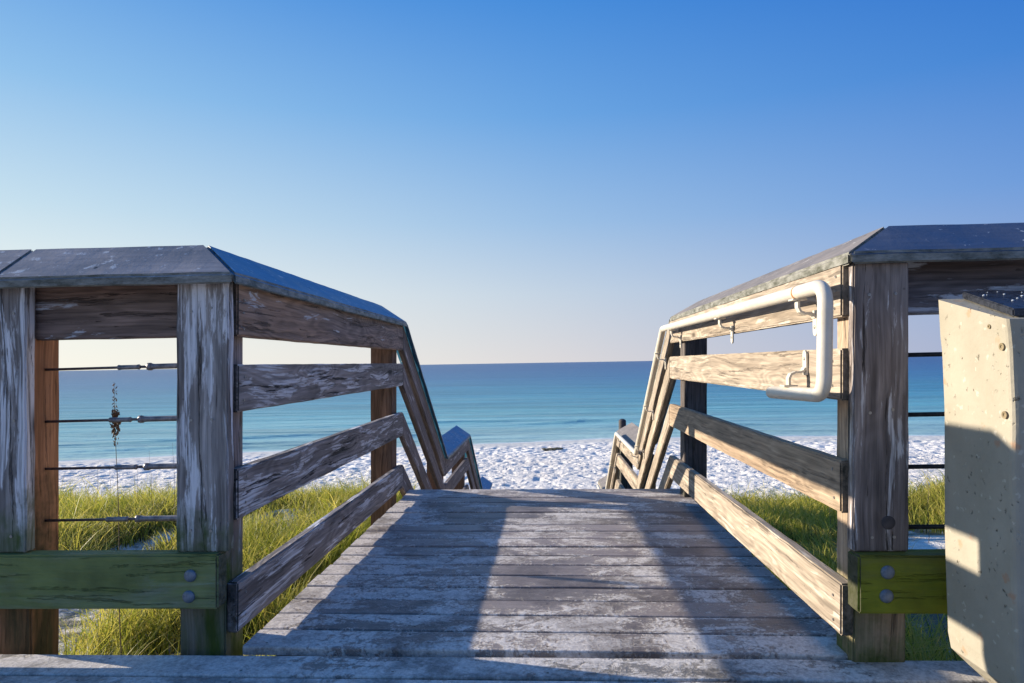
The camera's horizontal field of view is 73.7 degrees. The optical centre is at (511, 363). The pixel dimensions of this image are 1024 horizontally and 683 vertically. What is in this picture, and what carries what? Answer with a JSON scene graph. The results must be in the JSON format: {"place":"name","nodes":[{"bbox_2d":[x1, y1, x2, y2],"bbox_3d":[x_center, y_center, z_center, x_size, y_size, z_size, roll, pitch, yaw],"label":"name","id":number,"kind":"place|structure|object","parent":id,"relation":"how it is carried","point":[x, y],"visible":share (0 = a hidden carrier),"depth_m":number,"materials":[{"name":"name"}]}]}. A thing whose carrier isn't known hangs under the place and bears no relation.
{"place":"outdoors","nodes":[
{"label":"outdoors","id":0,"kind":"place"},
{"bbox_2d":[58,356,944,462],"bbox_3d":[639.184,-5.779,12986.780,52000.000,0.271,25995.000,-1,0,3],"label":"sea","id":1,"kind":"structure","parent":0,"point":[497,403],"depth_m":78.45,"materials":[{"name":"liquid"}]},
{"bbox_2d":[58,436,963,660],"bbox_3d":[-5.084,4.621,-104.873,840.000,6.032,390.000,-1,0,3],"label":"beach sand","id":2,"kind":"structure","parent":0,"point":[577,464],"depth_m":30.75,"materials":[{"name":"white sand"}]},
{"bbox_2d":[110,383,121,654],"bbox_3d":[-1.903,0.987,3.298,0.052,1.790,0.040,-1,0,3],"label":"sea oat","id":3,"kind":"object","parent":2,"relation":"on","point":[114,414],"visible":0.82,"depth_m":3.30,"materials":[{"name":"brown plant"}]},
{"bbox_2d":[173,460,175,514],"bbox_3d":[-3.856,1.449,7.800,0.028,1.082,0.006,-1,0,3],"label":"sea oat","id":4,"kind":"object","parent":2,"relation":"on","point":[174,487],"visible":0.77,"depth_m":7.80,"materials":[{"name":"plant"}]},
{"bbox_2d":[0,489,988,682],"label":"boardwalk","id":5,"kind":"structure","parent":2,"relation":"on","point":[553,586],"depth_m":2.31,"materials":[{"name":"grey wood"}]},
{"bbox_2d":[0,245,242,655],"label":"railing","id":6,"kind":"object","parent":5,"relation":"attached to","point":[51,298],"visible":0.99,"depth_m":2.07,"materials":[{"name":"wood"}]},
{"bbox_2d":[207,245,406,631],"bbox_3d":[-0.852,1.043,3.249,0.253,2.843,2.493,-1,0,3],"label":"railing","id":7,"kind":"object","parent":5,"relation":"attached to","point":[270,303],"visible":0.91,"depth_m":2.69,"materials":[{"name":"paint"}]},
{"bbox_2d":[397,324,447,496],"bbox_3d":[-0.713,0.781,5.367,0.174,2.313,1.748,-1,0,3],"label":"railing","id":8,"kind":"object","parent":5,"relation":"attached to","point":[416,398],"visible":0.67,"depth_m":5.03,"materials":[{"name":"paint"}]},
{"bbox_2d":[427,425,470,489],"bbox_3d":[-0.640,2.200,7.177,0.255,2.923,1.868,-1,0,3],"label":"railing","id":9,"kind":"object","parent":5,"relation":"attached to","point":[455,439],"visible":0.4,"depth_m":7.18,"materials":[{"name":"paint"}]},
{"bbox_2d":[465,437,482,488],"bbox_3d":[-0.516,1.898,8.983,0.174,2.313,1.749,-1,0,3],"label":"railing","id":10,"kind":"object","parent":5,"relation":"attached to","point":[473,476],"visible":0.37,"depth_m":8.53,"materials":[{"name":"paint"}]},
{"bbox_2d":[481,476,491,488],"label":"railing","id":11,"kind":"object","parent":5,"relation":"attached to","point":[486,483],"visible":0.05,"depth_m":10.88,"materials":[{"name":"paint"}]},
{"bbox_2d":[598,475,606,488],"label":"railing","id":12,"kind":"object","parent":5,"relation":"attached to","point":[602,482],"visible":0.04,"depth_m":10.93,"materials":[{"name":"grey wood"}]},
{"bbox_2d":[608,445,618,488],"bbox_3d":[1.394,1.853,9.039,0.213,2.282,1.749,-1,0,3],"label":"railing","id":13,"kind":"object","parent":5,"relation":"attached to","point":[614,477],"visible":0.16,"depth_m":8.58,"materials":[{"name":"wood"}]},
{"bbox_2d":[616,422,655,488],"bbox_3d":[1.311,2.168,7.231,0.214,2.920,1.868,-1,0,3],"label":"railing","id":14,"kind":"object","parent":5,"relation":"attached to","point":[626,461],"visible":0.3,"depth_m":7.41,"materials":[{"name":"wood"}]},
{"bbox_2d":[637,317,679,488],"bbox_3d":[1.197,0.736,5.423,0.213,2.282,1.748,-1,0,3],"label":"railing","id":15,"kind":"object","parent":5,"relation":"attached to","point":[662,390],"visible":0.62,"depth_m":5.07,"materials":[{"name":"wood"}]},
{"bbox_2d":[669,227,883,635],"bbox_3d":[1.092,1.012,3.204,0.214,2.840,2.693,-1,0,3],"label":"railing","id":16,"kind":"object","parent":5,"relation":"attached to","point":[818,587],"visible":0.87,"depth_m":2.55,"materials":[{"name":"wood"}]},
{"bbox_2d":[597,280,833,488],"bbox_3d":[1.106,0.837,6.208,0.080,2.169,8.716,-1,0,3],"label":"handrail","id":17,"kind":"object","parent":16,"relation":"attached to","point":[822,314],"visible":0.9,"depth_m":2.14,"materials":[{"name":"white metal"}]},
{"bbox_2d":[837,222,1023,662],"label":"railing","id":18,"kind":"object","parent":5,"relation":"attached to","point":[897,275],"visible":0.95,"depth_m":1.87,"materials":[{"name":"wood"}]},
{"bbox_2d":[938,290,1023,682],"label":"drinking fountain","id":19,"kind":"object","parent":5,"relation":"on","point":[982,337],"visible":1,"depth_m":1.60,"materials":[{"name":"concrete"}]},
{"bbox_2d":[58,456,962,660],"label":"dune grass","id":20,"kind":"structure","parent":2,"relation":"on","point":[803,520],"depth_m":7.06,"materials":[{"name":"green plant"}]},
{"bbox_2d":[619,419,625,479],"bbox_3d":[1.372,2.070,8.394,0.104,2.769,0.089,-1,0,3],"label":"piling","id":21,"kind":"object","parent":2,"relation":"on","point":[622,423],"visible":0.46,"depth_m":8.36,"materials":[{"name":"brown wood"}]},
{"bbox_2d":[0,0,1023,370],"label":"sky","id":22,"kind":"structure","parent":0,"point":[512,181],"materials":[{"name":"blue"}]},
{"bbox_2d":[542,447,562,450],"bbox_3d":[2.300,4.923,38.932,1.263,0.200,0.658,-1,0,3],"label":"seaweed","id":23,"kind":"object","parent":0,"point":[548,449],"visible":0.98,"depth_m":38.84,"materials":[{"name":"brown plant"}]}
]}

